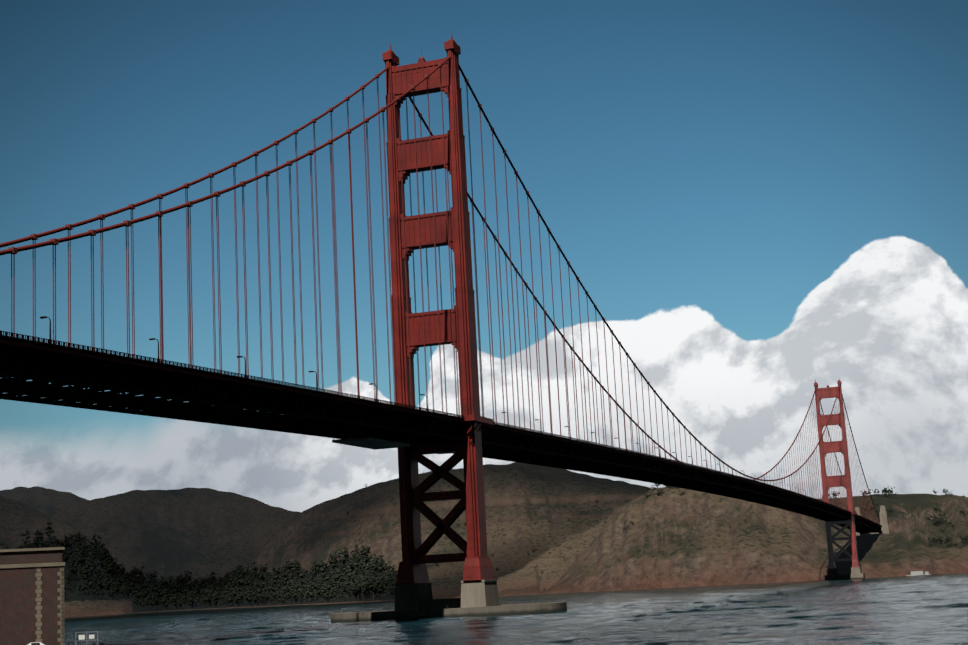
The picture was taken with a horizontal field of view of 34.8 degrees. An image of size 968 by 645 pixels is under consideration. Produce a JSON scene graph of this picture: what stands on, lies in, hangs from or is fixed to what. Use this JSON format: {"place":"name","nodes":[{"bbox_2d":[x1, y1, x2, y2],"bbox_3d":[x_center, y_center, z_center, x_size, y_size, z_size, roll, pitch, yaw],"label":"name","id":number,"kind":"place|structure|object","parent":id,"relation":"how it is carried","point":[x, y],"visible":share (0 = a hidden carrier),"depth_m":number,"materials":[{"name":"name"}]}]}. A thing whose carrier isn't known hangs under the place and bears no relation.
{"place":"outdoors","nodes":[
{"label":"outdoors","id":0,"kind":"place"},
{"bbox_2d":[0,547,64,644],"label":"fort","id":1,"kind":"structure","parent":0,"point":[18,605],"depth_m":234.93,"materials":[{"name":"brown brick"}]},
{"bbox_2d":[28,642,43,644],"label":"car","id":2,"kind":"object","parent":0,"point":[36,642],"depth_m":230.59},
{"bbox_2d":[75,631,97,644],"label":"gate","id":3,"kind":"structure","parent":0,"point":[86,640],"depth_m":231.95,"materials":[{"name":"grey metal"}]},
{"bbox_2d":[79,635,93,639],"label":"gate signs","id":4,"kind":"object","parent":3,"relation":"attached to","point":[81,637],"visible":1,"depth_m":231.78,"materials":[{"name":"white"}]},
{"bbox_2d":[0,462,967,616],"bbox_3d":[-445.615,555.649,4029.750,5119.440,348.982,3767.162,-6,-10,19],"label":"terrain","id":5,"kind":"structure","parent":0,"point":[672,537],"depth_m":2521.25,"materials":[{"name":"brown soil"}]},
{"bbox_2d":[0,473,967,610],"bbox_3d":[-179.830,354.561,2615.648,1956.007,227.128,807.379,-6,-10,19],"label":"trees","id":6,"kind":"object","parent":5,"relation":"on","point":[157,593],"depth_m":2692.66,"materials":[{"name":"green plant"}]},
{"bbox_2d":[855,505,888,535],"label":"pylons","id":7,"kind":"object","parent":5,"relation":"on","point":[884,523],"visible":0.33,"depth_m":2121.45,"materials":[{"name":"concrete"}]},
{"bbox_2d":[906,571,930,575],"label":"white building","id":8,"kind":"structure","parent":5,"relation":"on","point":[913,573],"depth_m":1799.39,"materials":[{"name":"white"}]},
{"bbox_2d":[0,0,967,511],"label":"sky","id":9,"kind":"structure","parent":0,"point":[760,201],"materials":[{"name":"blue"}]},
{"bbox_2d":[64,572,967,644],"bbox_3d":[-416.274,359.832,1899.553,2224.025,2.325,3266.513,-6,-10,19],"label":"water waves","id":10,"kind":"object","parent":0,"point":[931,609],"visible":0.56,"depth_m":433.87,"materials":[{"name":"liquid"}]},
{"bbox_2d":[330,600,566,622],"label":"fender","id":11,"kind":"object","parent":10,"relation":"on","point":[516,609],"visible":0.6,"depth_m":575.24,"materials":[{"name":"concrete"}]},
{"bbox_2d":[394,567,865,610],"bbox_3d":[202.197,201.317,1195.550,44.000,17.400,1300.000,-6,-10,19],"label":"piers","id":12,"kind":"structure","parent":10,"relation":"on","point":[474,593],"depth_m":596.45,"materials":[{"name":"concrete"}]},
{"bbox_2d":[382,32,494,583],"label":"tower","id":13,"kind":"structure","parent":12,"relation":"on","point":[414,496],"depth_m":614.50,"materials":[{"name":"red metal"}]},
{"bbox_2d":[814,379,859,568],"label":"tower","id":14,"kind":"structure","parent":12,"relation":"on","point":[826,392],"depth_m":1805.94,"materials":[{"name":"red metal"}]},
{"bbox_2d":[0,56,879,519],"bbox_3d":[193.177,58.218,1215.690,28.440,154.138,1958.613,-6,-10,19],"label":"cables","id":15,"kind":"object","parent":14,"relation":"attached to","point":[60,240],"visible":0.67,"depth_m":541.72,"materials":[{"name":"metal"}]},
{"bbox_2d":[8,63,879,521],"bbox_3d":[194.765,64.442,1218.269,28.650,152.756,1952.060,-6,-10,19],"label":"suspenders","id":16,"kind":"object","parent":15,"relation":"hanging from","point":[190,315],"visible":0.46,"depth_m":579.33,"materials":[{"name":"metal"}]},
{"bbox_2d":[0,343,881,533],"bbox_3d":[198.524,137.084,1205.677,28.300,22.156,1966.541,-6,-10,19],"label":"deck truss","id":17,"kind":"object","parent":14,"relation":"attached to","point":[187,397],"visible":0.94,"depth_m":479.88,"materials":[{"name":"metal"}]},
{"bbox_2d":[332,435,454,453],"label":"maintenance platform","id":18,"kind":"structure","parent":17,"relation":"on","point":[369,442],"depth_m":564.36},
{"bbox_2d":[0,330,881,526],"bbox_3d":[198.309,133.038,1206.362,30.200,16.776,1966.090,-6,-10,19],"label":"deck slab","id":19,"kind":"structure","parent":17,"relation":"on","point":[43,345],"depth_m":455.20,"materials":[{"name":"metal"}]},
{"bbox_2d":[1,331,881,525],"bbox_3d":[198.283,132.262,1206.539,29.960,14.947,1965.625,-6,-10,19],"label":"rail pickets","id":20,"kind":"object","parent":19,"relation":"on","point":[256,378],"visible":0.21,"depth_m":472.72,"materials":[{"name":"metal"}]},
{"bbox_2d":[40,316,879,522],"bbox_3d":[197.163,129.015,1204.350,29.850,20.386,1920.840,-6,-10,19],"label":"street lights","id":21,"kind":"object","parent":19,"relation":"on","point":[42,317],"visible":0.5,"depth_m":519.24,"materials":[{"name":"metal"}]},
{"bbox_2d":[464,414,856,517],"bbox_3d":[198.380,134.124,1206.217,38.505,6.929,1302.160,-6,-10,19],"label":"tower walkways","id":22,"kind":"structure","parent":19,"relation":"on","point":[478,419],"depth_m":602.45,"materials":[{"name":"red metal"}]}
]}

